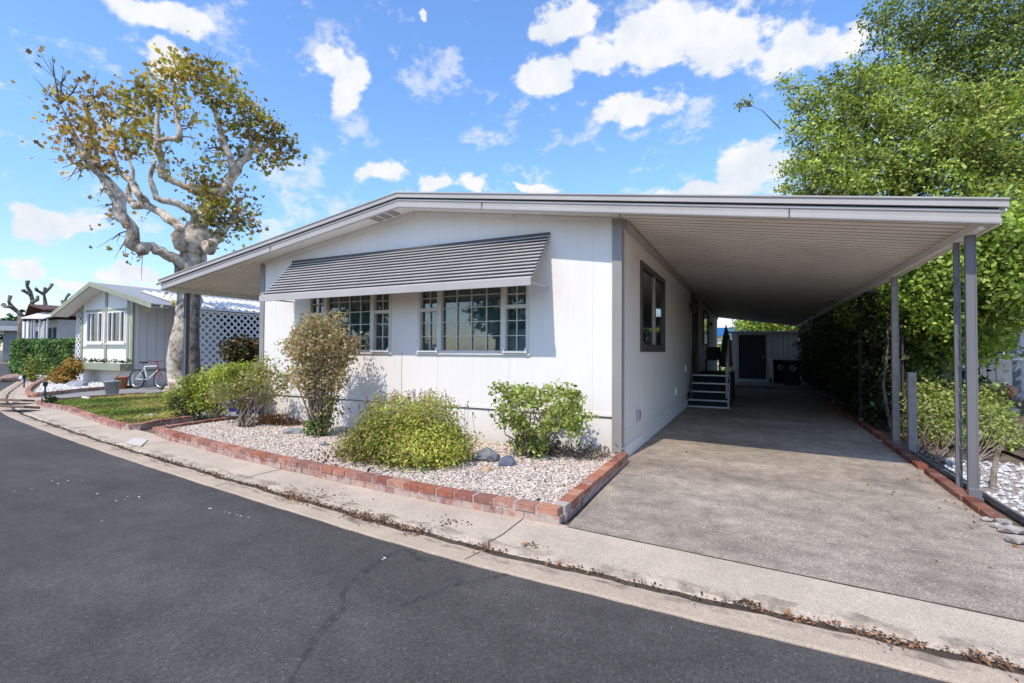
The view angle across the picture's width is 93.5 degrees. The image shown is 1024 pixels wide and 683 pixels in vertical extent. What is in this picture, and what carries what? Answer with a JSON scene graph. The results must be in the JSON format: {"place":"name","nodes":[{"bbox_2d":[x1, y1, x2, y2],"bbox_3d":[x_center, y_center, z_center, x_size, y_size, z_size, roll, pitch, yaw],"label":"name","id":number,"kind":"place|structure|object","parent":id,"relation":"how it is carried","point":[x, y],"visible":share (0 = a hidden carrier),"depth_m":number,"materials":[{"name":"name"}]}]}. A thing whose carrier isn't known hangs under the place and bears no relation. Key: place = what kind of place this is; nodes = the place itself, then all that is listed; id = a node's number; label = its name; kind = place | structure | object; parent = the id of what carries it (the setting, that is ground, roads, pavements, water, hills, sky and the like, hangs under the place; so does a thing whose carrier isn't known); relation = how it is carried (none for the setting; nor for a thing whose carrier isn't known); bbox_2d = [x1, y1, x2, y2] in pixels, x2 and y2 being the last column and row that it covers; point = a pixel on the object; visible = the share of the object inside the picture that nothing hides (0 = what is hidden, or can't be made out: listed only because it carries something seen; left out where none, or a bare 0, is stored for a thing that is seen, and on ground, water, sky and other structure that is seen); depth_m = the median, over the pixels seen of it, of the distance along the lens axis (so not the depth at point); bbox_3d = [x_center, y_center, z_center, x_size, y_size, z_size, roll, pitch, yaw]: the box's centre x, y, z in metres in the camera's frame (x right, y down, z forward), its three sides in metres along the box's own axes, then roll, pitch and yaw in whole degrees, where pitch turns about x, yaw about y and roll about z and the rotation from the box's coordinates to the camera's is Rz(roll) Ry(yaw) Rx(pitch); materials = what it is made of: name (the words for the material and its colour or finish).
{"place":"outdoors","nodes":[
{"label":"outdoors","id":0,"kind":"place"},
{"bbox_2d":[36,374,129,391],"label":"white gravel","id":1,"kind":"structure","parent":0,"point":[52,386],"depth_m":16.18,"materials":[{"name":"gravel"}]},
{"bbox_2d":[12,386,162,402],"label":"neighbour driveway","id":2,"kind":"structure","parent":0,"point":[134,390],"depth_m":15.31,"materials":[{"name":"concrete"}]},
{"bbox_2d":[103,359,129,393],"bbox_3d":[-11.673,1.056,14.284,0.716,1.093,0.410,1,-1,-17],"label":"plant pot","id":3,"kind":"object","parent":2,"relation":"on","point":[112,386],"visible":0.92,"depth_m":14.13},
{"bbox_2d":[113,376,128,388],"bbox_3d":[-13.577,1.430,16.722,0.432,0.420,0.432,0,-1,26],"label":"plant pot","id":4,"kind":"object","parent":2,"relation":"on","point":[123,382],"visible":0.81,"depth_m":16.64,"materials":[{"name":"ceramic"}]},
{"bbox_2d":[129,360,167,388],"bbox_3d":[-12.561,1.147,16.672,1.716,0.991,0.607,0,-1,12],"label":"bicycle","id":5,"kind":"object","parent":2,"relation":"on","point":[147,379],"visible":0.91,"depth_m":16.68,"materials":[{"name":"metal"}]},
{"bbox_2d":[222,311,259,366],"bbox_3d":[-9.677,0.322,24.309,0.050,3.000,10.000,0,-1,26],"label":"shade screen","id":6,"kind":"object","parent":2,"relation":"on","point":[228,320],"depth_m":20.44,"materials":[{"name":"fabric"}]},
{"bbox_2d":[55,391,243,422],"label":"lawn grass","id":7,"kind":"structure","parent":0,"point":[129,408],"depth_m":10.92,"materials":[{"name":"plant"}]},
{"bbox_2d":[192,408,257,418],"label":"side path","id":8,"kind":"structure","parent":0,"point":[226,415],"depth_m":10.16,"materials":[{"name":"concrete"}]},
{"bbox_2d":[0,364,947,682],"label":"road","id":9,"kind":"structure","parent":0,"point":[166,578],"depth_m":2.63,"materials":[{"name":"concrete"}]},
{"bbox_2d":[0,374,20,381],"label":"garden rock","id":10,"kind":"object","parent":9,"relation":"on","point":[10,378],"visible":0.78,"depth_m":20.20,"materials":[{"name":"stone"}]},
{"bbox_2d":[0,381,1023,682],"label":"gutter","id":11,"kind":"object","parent":9,"relation":"on","point":[858,647],"visible":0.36,"depth_m":2.81,"materials":[{"name":"concrete"}]},
{"bbox_2d":[5,383,1023,674],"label":"gutter seam","id":12,"kind":"object","parent":11,"relation":"on","point":[783,617],"visible":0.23,"depth_m":2.92,"materials":[{"name":"concrete"}]},
{"bbox_2d":[45,421,1023,681],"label":"leaf litter","id":13,"kind":"object","parent":11,"relation":"on","point":[789,615],"visible":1,"depth_m":2.93,"materials":[{"name":"brown plant"}]},
{"bbox_2d":[0,350,1021,620],"bbox_3d":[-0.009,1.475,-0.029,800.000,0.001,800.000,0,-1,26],"label":"ground","id":14,"kind":"structure","parent":0,"point":[6,362],"depth_m":56.70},
{"bbox_2d":[1,295,24,345],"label":"pollarded tree","id":15,"kind":"object","parent":14,"relation":"on","point":[11,306],"visible":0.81,"depth_m":39.77,"materials":[{"name":"brown plant"}]},
{"bbox_2d":[0,309,25,357],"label":"distant tree","id":16,"kind":"object","parent":14,"relation":"on","point":[10,317],"visible":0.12,"depth_m":72.06,"materials":[{"name":"green plant"}]},
{"bbox_2d":[0,320,38,360],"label":"grey flat home","id":17,"kind":"object","parent":14,"relation":"on","point":[8,329],"visible":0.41,"depth_m":51.53,"materials":[{"name":"white metal"}]},
{"bbox_2d":[21,280,38,337],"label":"pollarded tree","id":18,"kind":"object","parent":14,"relation":"on","point":[29,292],"visible":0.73,"depth_m":44.05,"materials":[{"name":"brown plant"}]},
{"bbox_2d":[34,283,53,304],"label":"pollarded tree","id":19,"kind":"object","parent":14,"relation":"on","point":[44,292],"visible":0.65,"depth_m":46.02,"materials":[{"name":"brown plant"}]},
{"bbox_2d":[20,304,80,357],"bbox_3d":[-33.523,-0.450,40.508,8.700,4.900,10.400,0,-1,34],"label":"brown roof home","id":20,"kind":"object","parent":14,"relation":"on","point":[57,327],"visible":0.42,"depth_m":37.35,"materials":[{"name":"white metal"}]},
{"bbox_2d":[0,0,1023,353],"label":"sky","id":21,"kind":"structure","parent":0,"point":[382,98],"materials":[{"name":"blue"}]},
{"bbox_2d":[8,375,1023,667],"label":"kerb walk","id":22,"kind":"structure","parent":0,"point":[938,627],"depth_m":3.21,"materials":[{"name":"concrete"}]},
{"bbox_2d":[0,399,34,401],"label":"wooden plank","id":23,"kind":"object","parent":22,"relation":"on","point":[24,400],"visible":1,"depth_m":11.87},
{"bbox_2d":[0,404,39,408],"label":"wooden plank","id":24,"kind":"object","parent":22,"relation":"on","point":[20,406],"visible":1,"depth_m":10.56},
{"bbox_2d":[19,353,46,381],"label":"yellow shrub","id":25,"kind":"object","parent":22,"relation":"on","point":[32,374],"visible":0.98,"depth_m":19.85,"materials":[{"name":"green plant"}]},
{"bbox_2d":[27,393,39,396],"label":"garden rock","id":26,"kind":"object","parent":22,"relation":"on","point":[33,394],"visible":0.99,"depth_m":13.53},
{"bbox_2d":[126,438,147,445],"bbox_3d":[-5.564,1.489,7.137,0.237,0.014,0.810,1,-1,-28],"label":"utility cover","id":27,"kind":"object","parent":22,"relation":"on","point":[137,441],"visible":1,"depth_m":7.13,"materials":[{"name":"concrete"}]},
{"bbox_2d":[466,518,522,558],"bbox_3d":[-0.107,1.464,3.600,0.030,0.028,0.830,0,-1,30],"label":"joint line","id":28,"kind":"object","parent":22,"relation":"on","point":[497,537],"visible":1,"depth_m":3.62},
{"bbox_2d":[569,527,1023,621],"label":"driveway edge","id":29,"kind":"object","parent":22,"relation":"on","point":[812,577],"visible":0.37,"depth_m":2.93,"materials":[{"name":"concrete"}]},
{"bbox_2d":[53,366,1023,610],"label":"yard soil","id":30,"kind":"structure","parent":0,"point":[1006,457],"depth_m":6.88,"materials":[{"name":"soil"}]},
{"bbox_2d":[7,337,79,374],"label":"clipped hedge","id":31,"kind":"object","parent":30,"relation":"on","point":[52,351],"visible":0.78,"depth_m":24.68,"materials":[{"name":"green plant"}]},
{"bbox_2d":[25,377,104,395],"bbox_3d":[-17.713,1.629,19.412,2.495,0.139,13.635,1,-2,-44],"label":"brick border","id":32,"kind":"object","parent":30,"relation":"on","point":[29,388],"visible":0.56,"depth_m":15.31,"materials":[{"name":"brick"}]},
{"bbox_2d":[35,392,193,429],"bbox_3d":[-9.200,1.510,10.851,2.292,0.129,7.586,1,-2,-43],"label":"brick border","id":33,"kind":"object","parent":30,"relation":"on","point":[108,422],"visible":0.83,"depth_m":9.07,"materials":[{"name":"brick"}]},
{"bbox_2d":[41,392,60,403],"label":"shrub","id":34,"kind":"object","parent":33,"relation":"on","point":[52,399],"visible":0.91,"depth_m":11.45,"materials":[{"name":"green plant"}]},
{"bbox_2d":[50,282,259,386],"bbox_3d":[-11.769,-0.131,24.046,7.230,3.870,14.750,0,-1,26],"label":"neighbour home","id":35,"kind":"object","parent":30,"relation":"on","point":[119,322],"visible":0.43,"depth_m":18.14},
{"bbox_2d":[75,309,80,359],"bbox_3d":[-17.263,-0.222,19.267,0.650,2.660,0.050,0,-1,26],"label":"lattice screen","id":36,"kind":"object","parent":35,"relation":"attached to","point":[77,331],"visible":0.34,"depth_m":19.36,"materials":[{"name":"white paint"}]},
{"bbox_2d":[84,309,111,344],"bbox_3d":[-16.046,-0.547,18.675,1.370,1.340,0.330,0,-1,26],"label":"window","id":37,"kind":"structure","parent":35,"relation":"in","point":[98,313],"depth_m":18.68,"materials":[{"name":"white paint"}]},
{"bbox_2d":[78,357,132,362],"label":"box plants","id":38,"kind":"object","parent":35,"relation":"on","point":[102,360],"visible":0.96,"depth_m":17.77,"materials":[{"name":"green plant"}]},
{"bbox_2d":[105,308,126,344],"bbox_3d":[-14.635,-0.552,17.974,1.380,1.340,0.330,0,-1,26],"label":"window","id":39,"kind":"structure","parent":35,"relation":"in","point":[120,315],"depth_m":18.00,"materials":[{"name":"white paint"}]},
{"bbox_2d":[199,310,259,372],"bbox_3d":[-9.382,0.344,21.035,0.050,2.790,8.650,0,-1,26],"label":"lattice screen","id":40,"kind":"object","parent":35,"relation":"attached to","point":[220,331],"visible":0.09,"depth_m":17.95,"materials":[{"name":"white paint"}]},
{"bbox_2d":[10,30,307,391],"bbox_3d":[-11.295,-3.657,16.046,7.366,11.311,5.499,1,-1,-40],"label":"sycamore tree","id":41,"kind":"object","parent":30,"relation":"on","point":[196,240],"visible":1,"depth_m":15.03,"materials":[{"name":"green plant"}]},
{"bbox_2d":[189,294,200,383],"bbox_3d":[-9.043,-0.170,13.651,0.482,3.684,0.478,0,-1,26],"label":"post","id":42,"kind":"object","parent":30,"relation":"on","point":[194,352],"visible":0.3,"depth_m":13.53,"materials":[{"name":"grey metal"}]},
{"bbox_2d":[218,333,258,393],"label":"porch shrub","id":43,"kind":"object","parent":30,"relation":"on","point":[244,348],"visible":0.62,"depth_m":12.25,"materials":[{"name":"green plant"}]},
{"bbox_2d":[152,416,563,524],"bbox_3d":[-2.882,1.435,6.029,7.768,0.151,1.428,-1,-2,43],"label":"brick border","id":44,"kind":"object","parent":30,"relation":"on","point":[522,508],"visible":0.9,"depth_m":4.76,"materials":[{"name":"brick"}]},
{"bbox_2d":[171,418,615,503],"bbox_3d":[-2.331,1.422,6.615,7.130,0.001,2.330,0,-1,26],"label":"gravel base","id":45,"kind":"object","parent":30,"relation":"on","point":[524,497],"visible":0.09,"depth_m":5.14,"materials":[{"name":"gravel"}]},
{"bbox_2d":[222,394,260,422],"bbox_3d":[-4.615,1.175,8.469,0.662,0.561,0.546,0,-1,0],"label":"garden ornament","id":46,"kind":"object","parent":45,"relation":"on","point":[233,410],"visible":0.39,"depth_m":8.20,"materials":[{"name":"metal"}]},
{"bbox_2d":[202,350,299,427],"bbox_3d":[-4.410,0.815,8.168,1.596,1.327,1.095,0,-1,26],"label":"sparse shrub","id":47,"kind":"object","parent":45,"relation":"on","point":[250,398],"visible":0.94,"depth_m":8.03,"materials":[{"name":"green plant"}]},
{"bbox_2d":[255,410,304,426],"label":"dry ground cover","id":48,"kind":"object","parent":45,"relation":"on","point":[278,420],"visible":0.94,"depth_m":8.32,"materials":[{"name":"brown plant"}]},
{"bbox_2d":[283,428,304,434],"bbox_3d":[-3.386,1.413,7.488,0.332,0.131,0.228,0,-1,-4],"label":"garden rock","id":49,"kind":"object","parent":45,"relation":"on","point":[288,431],"visible":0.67,"depth_m":7.42,"materials":[{"name":"stone"}]},
{"bbox_2d":[271,309,365,435],"bbox_3d":[-2.897,0.461,7.234,1.375,2.008,1.245,0,-1,26],"label":"round shrub","id":50,"kind":"object","parent":45,"relation":"on","point":[308,344],"visible":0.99,"depth_m":7.06,"materials":[{"name":"green plant"}]},
{"bbox_2d":[301,394,343,437],"bbox_3d":[-2.820,1.133,7.193,0.722,0.744,0.496,-1,-2,43],"label":"sapling","id":51,"kind":"object","parent":45,"relation":"on","point":[310,429],"visible":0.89,"depth_m":7.16,"materials":[{"name":"green plant"}]},
{"bbox_2d":[302,387,483,471],"bbox_3d":[-1.420,0.998,5.722,2.186,0.933,1.505,0,-1,26],"label":"mounded shrub","id":52,"kind":"object","parent":45,"relation":"on","point":[426,439],"visible":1,"depth_m":5.47,"materials":[{"name":"green plant"}]},
{"bbox_2d":[471,448,500,462],"bbox_3d":[-0.294,1.373,5.735,0.329,0.224,0.289,0,-1,26],"label":"garden rock","id":53,"kind":"object","parent":45,"relation":"on","point":[488,455],"visible":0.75,"depth_m":5.62,"materials":[{"name":"stone"}]},
{"bbox_2d":[481,465,491,472],"bbox_3d":[-0.277,1.391,5.204,0.124,0.085,0.113,0,-1,26],"label":"garden rock","id":54,"kind":"object","parent":45,"relation":"on","point":[487,469],"visible":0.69,"depth_m":5.17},
{"bbox_2d":[498,455,515,466],"bbox_3d":[-0.059,1.384,5.496,0.224,0.173,0.176,1,-1,-14],"label":"garden rock","id":55,"kind":"object","parent":45,"relation":"on","point":[506,461],"visible":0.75,"depth_m":5.43,"materials":[{"name":"stone"}]},
{"bbox_2d":[487,378,598,458],"bbox_3d":[0.367,0.959,5.941,1.439,1.043,1.088,0,-1,26],"label":"leafy shrub","id":56,"kind":"object","parent":45,"relation":"on","point":[518,423],"visible":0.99,"depth_m":5.74,"materials":[{"name":"green plant"}]},
{"bbox_2d":[504,434,625,461],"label":"dry twigs","id":57,"kind":"object","parent":45,"relation":"on","point":[593,456],"visible":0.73,"depth_m":5.94,"materials":[{"name":"brown plant"}]},
{"bbox_2d":[158,191,1009,501],"bbox_3d":[2.918,-0.168,15.985,13.050,3.840,20.385,0,-1,26],"label":"manufactured home","id":58,"kind":"object","parent":30,"relation":"on","point":[610,305],"visible":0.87,"depth_m":7.04,"materials":[{"name":"paint"}]},
{"bbox_2d":[309,294,392,353],"bbox_3d":[-2.752,-0.319,8.254,1.930,1.050,0.262,0,-1,26],"label":"window","id":59,"kind":"structure","parent":58,"relation":"in","point":[371,315],"depth_m":8.21,"materials":[{"name":"glass"}]},
{"bbox_2d":[416,286,530,354],"bbox_3d":[-0.580,-0.327,7.176,1.960,1.050,0.262,0,-1,26],"label":"window","id":60,"kind":"structure","parent":58,"relation":"in","point":[482,321],"depth_m":7.24,"materials":[{"name":"glass"}]},
{"bbox_2d":[640,260,665,351],"bbox_3d":[2.381,-0.506,8.126,0.070,1.360,2.190,0,-1,26],"label":"window","id":61,"kind":"structure","parent":58,"relation":"in","point":[652,286],"depth_m":8.02,"materials":[{"name":"glass"}]},
{"bbox_2d":[692,297,697,373],"bbox_3d":[5.296,-0.160,13.902,0.068,2.130,1.040,0,-1,26],"label":"door","id":62,"kind":"structure","parent":58,"relation":"in","point":[694,316],"depth_m":13.51,"materials":[{"name":"brown wood"}]},
{"bbox_2d":[703,310,708,345],"bbox_3d":[6.974,-0.453,17.318,0.039,1.230,2.000,0,-1,26],"label":"window","id":63,"kind":"structure","parent":58,"relation":"in","point":[705,315],"depth_m":17.30,"materials":[{"name":"glass"}]},
{"bbox_2d":[555,453,627,523],"bbox_3d":[0.889,1.436,4.975,0.127,0.150,2.269,0,-1,26],"label":"brick border","id":64,"kind":"object","parent":30,"relation":"on","point":[578,497],"visible":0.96,"depth_m":4.62,"materials":[{"name":"brick"}]},
{"bbox_2d":[717,336,724,370],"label":"garden shrub","id":65,"kind":"object","parent":30,"relation":"on","point":[722,369],"visible":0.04,"depth_m":26.57,"materials":[{"name":"green plant"}]},
{"bbox_2d":[729,319,801,330],"bbox_3d":[16.051,-0.480,25.178,4.654,5.053,8.593,1,-1,-33],"label":"garden tree","id":66,"kind":"object","parent":30,"relation":"on","point":[739,325],"visible":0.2,"depth_m":26.40,"materials":[{"name":"green plant"}]},
{"bbox_2d":[729,378,819,390],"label":"patio slab","id":67,"kind":"structure","parent":30,"relation":"on","point":[752,383],"depth_m":19.01,"materials":[{"name":"concrete"}]},
{"bbox_2d":[728,331,801,379],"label":"garden shed","id":68,"kind":"structure","parent":67,"relation":"on","point":[753,352],"depth_m":23.34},
{"bbox_2d":[739,335,765,378],"bbox_3d":[11.718,0.742,23.479,1.160,2.100,0.100,0,-1,26],"label":"door","id":69,"kind":"structure","parent":68,"relation":"in","point":[752,348],"depth_m":23.46,"materials":[{"name":"metal"}]},
{"bbox_2d":[768,358,784,382],"bbox_3d":[11.230,1.238,20.321,0.620,1.035,0.754,0,-1,12],"label":"wheelie bin","id":70,"kind":"object","parent":67,"relation":"on","point":[776,370],"visible":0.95,"depth_m":20.07,"materials":[{"name":"black plastic"}]},
{"bbox_2d":[783,359,801,384],"bbox_3d":[11.203,1.217,19.219,0.620,1.035,0.754,0,-1,32],"label":"wheelie bin","id":71,"kind":"object","parent":67,"relation":"on","point":[792,368],"visible":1,"depth_m":18.97,"materials":[{"name":"black plastic"}]},
{"bbox_2d":[808,335,905,433],"bbox_3d":[10.254,0.912,15.299,0.108,1.780,15.444,0,-1,26],"label":"grapestake fence","id":72,"kind":"object","parent":30,"relation":"on","point":[901,370],"visible":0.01,"depth_m":8.45,"materials":[{"name":"brown wood"}]},
{"bbox_2d":[792,285,923,431],"bbox_3d":[10.264,0.173,15.433,1.282,3.198,16.360,0,-1,26],"label":"ivy hedge","id":73,"kind":"object","parent":30,"relation":"on","point":[878,399],"visible":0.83,"depth_m":10.16,"materials":[{"name":"green plant"}]},
{"bbox_2d":[733,47,1023,215],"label":"broadleaf tree","id":74,"kind":"object","parent":30,"relation":"on","point":[973,131],"visible":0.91,"depth_m":12.03,"materials":[{"name":"green plant"}]},
{"bbox_2d":[906,372,917,453],"bbox_3d":[5.647,1.008,6.799,0.100,1.140,0.080,0,-1,24],"label":"wooden post","id":75,"kind":"object","parent":30,"relation":"on","point":[911,393],"visible":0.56,"depth_m":6.77,"materials":[{"name":"grey wood"}]},
{"bbox_2d":[821,186,1023,397],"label":"leafy tree","id":76,"kind":"object","parent":30,"relation":"on","point":[925,293],"visible":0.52,"depth_m":7.78,"materials":[{"name":"green plant"}]},
{"bbox_2d":[836,183,1009,418],"bbox_3d":[11.014,-0.902,11.765,6.466,6.314,6.118,0,-1,12],"label":"shaded tree","id":77,"kind":"object","parent":30,"relation":"on","point":[963,371],"visible":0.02,"depth_m":10.21,"materials":[{"name":"green plant"}]},
{"bbox_2d":[890,364,965,460],"bbox_3d":[6.517,1.020,7.600,1.058,1.460,3.857,-1,-2,44],"label":"feathery shrub","id":78,"kind":"object","parent":30,"relation":"on","point":[924,396],"visible":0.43,"depth_m":8.10,"materials":[{"name":"green plant"}]},
{"bbox_2d":[849,0,1023,382],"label":"dark tree","id":79,"kind":"object","parent":30,"relation":"on","point":[923,36],"visible":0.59,"depth_m":14.66,"materials":[{"name":"green plant"}]},
{"bbox_2d":[918,375,1013,462],"bbox_3d":[6.682,1.134,7.385,3.423,1.197,1.055,1,-1,-34],"label":"feathery shrub","id":80,"kind":"object","parent":30,"relation":"on","point":[944,433],"visible":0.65,"depth_m":7.54,"materials":[{"name":"green plant"}]},
{"bbox_2d":[910,450,1023,523],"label":"edging board","id":81,"kind":"object","parent":30,"relation":"on","point":[986,498],"visible":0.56,"depth_m":5.04,"materials":[{"name":"brown wood"}]},
{"bbox_2d":[917,451,1023,518],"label":"edging pipe","id":82,"kind":"object","parent":30,"relation":"on","point":[992,498],"visible":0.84,"depth_m":4.46,"materials":[{"name":"paint"}]},
{"bbox_2d":[941,457,1023,515],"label":"gravel base","id":83,"kind":"object","parent":30,"relation":"on","point":[992,491],"visible":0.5,"depth_m":5.17,"materials":[{"name":"gravel"}]},
{"bbox_2d":[979,447,1001,489],"bbox_3d":[4.847,1.284,4.899,0.206,0.425,0.056,0,-1,26],"label":"trunk","id":84,"kind":"object","parent":83,"relation":"on","point":[993,474],"visible":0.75,"depth_m":4.86,"materials":[{"name":"wood"}]},
{"bbox_2d":[963,386,1023,460],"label":"feathery shrub","id":85,"kind":"object","parent":30,"relation":"on","point":[999,429],"visible":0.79,"depth_m":6.98,"materials":[{"name":"green plant"}]},
{"bbox_2d":[978,329,1023,399],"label":"board fence","id":86,"kind":"object","parent":30,"relation":"on","point":[1013,375],"visible":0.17,"depth_m":9.89,"materials":[{"name":"wood"}]},
{"bbox_2d":[176,392,1020,571],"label":"fallen leaves","id":87,"kind":"object","parent":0,"point":[1015,546],"visible":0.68,"depth_m":5.90,"materials":[{"name":"plant"}]},
{"bbox_2d":[717,317,745,367],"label":"house","id":88,"kind":"structure","parent":0,"point":[722,323],"depth_m":38.64,"materials":[{"name":"white metal"}]},
{"bbox_2d":[568,387,1023,620],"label":"driveway","id":89,"kind":"structure","parent":0,"point":[751,482],"depth_m":4.27,"materials":[{"name":"concrete"}]},
{"bbox_2d":[687,333,734,408],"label":"porch steps","id":90,"kind":"structure","parent":89,"relation":"on","point":[712,389],"depth_m":12.40,"materials":[{"name":"wood"}]},
{"bbox_2d":[704,347,720,372],"bbox_3d":[5.875,0.533,14.075,0.455,0.760,0.473,0,-1,26],"label":"patio chair","id":91,"kind":"object","parent":90,"relation":"on","point":[713,353],"visible":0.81,"depth_m":14.21,"materials":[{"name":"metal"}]},
{"bbox_2d":[719,325,732,373],"bbox_3d":[5.938,0.223,13.349,0.318,1.350,0.302,0,-1,-5],"label":"patio umbrella","id":92,"kind":"object","parent":90,"relation":"on","point":[726,336],"visible":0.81,"depth_m":13.28,"materials":[{"name":"fabric"}]},
{"bbox_2d":[810,389,1004,521],"bbox_3d":[7.428,1.604,10.678,0.163,0.058,15.181,0,-1,27],"label":"brick border","id":93,"kind":"object","parent":89,"relation":"on","point":[978,506],"visible":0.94,"depth_m":5.32,"materials":[{"name":"brick"}]},
{"bbox_2d":[990,522,1001,527],"bbox_3d":[3.834,1.456,3.816,0.070,0.052,0.079,1,-1,-22],"label":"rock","id":94,"kind":"object","parent":89,"relation":"on","point":[995,524],"visible":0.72,"depth_m":3.80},
{"bbox_2d":[994,518,1012,524],"bbox_3d":[3.973,1.456,3.897,0.099,0.044,0.118,0,-1,26],"label":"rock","id":95,"kind":"object","parent":89,"relation":"on","point":[1005,521],"visible":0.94,"depth_m":3.87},
{"bbox_2d":[997,525,1023,533],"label":"rock","id":96,"kind":"object","parent":89,"relation":"on","point":[1011,529],"visible":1,"depth_m":3.67,"materials":[{"name":"stone"}]},
{"bbox_2d":[1004,534,1023,543],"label":"rock","id":97,"kind":"object","parent":89,"relation":"on","point":[1015,539],"visible":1,"depth_m":3.48,"materials":[{"name":"stone"}]},
{"bbox_2d":[906,393,1023,457],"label":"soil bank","id":98,"kind":"structure","parent":0,"point":[1018,451],"depth_m":8.21,"materials":[{"name":"soil"}]},
{"bbox_2d":[997,385,1018,398],"bbox_3d":[8.852,0.902,8.603,0.292,0.250,0.291,0,-1,26],"label":"bank stone","id":99,"kind":"object","parent":98,"relation":"on","point":[1013,392],"visible":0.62,"depth_m":8.51,"materials":[{"name":"stone"}]},
{"bbox_2d":[999,333,1023,360],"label":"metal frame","id":100,"kind":"object","parent":98,"relation":"on","point":[1018,350],"visible":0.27,"depth_m":8.83,"materials":[{"name":"metal"}]},
{"label":"gravel base","id":101,"kind":"structure","parent":0,"visible":0},
{"bbox_2d":[42,355,84,383],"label":"orange shrub","id":102,"kind":"object","parent":101,"relation":"on","point":[65,372],"visible":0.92,"depth_m":17.83,"materials":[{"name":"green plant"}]},
{"bbox_2d":[67,380,88,386],"bbox_3d":[-14.787,1.526,16.402,0.785,0.394,0.490,0,-1,26],"label":"garden rock","id":103,"kind":"object","parent":101,"relation":"on","point":[76,383],"visible":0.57,"depth_m":16.25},
{"label":"gravel base","id":104,"kind":"structure","parent":0,"visible":0},
{"bbox_2d":[156,358,271,418],"bbox_3d":[-5.705,0.931,9.230,2.644,1.260,1.249,0,-1,26],"label":"hedge shrub","id":105,"kind":"object","parent":104,"relation":"on","point":[198,388],"visible":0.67,"depth_m":8.81,"materials":[{"name":"green plant"}]},
{"label":"lawn soil","id":106,"kind":"structure","parent":0,"visible":0},
{"bbox_2d":[165,385,212,417],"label":"shrub","id":107,"kind":"object","parent":106,"relation":"on","point":[181,405],"visible":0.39,"depth_m":9.31,"materials":[{"name":"green plant"}]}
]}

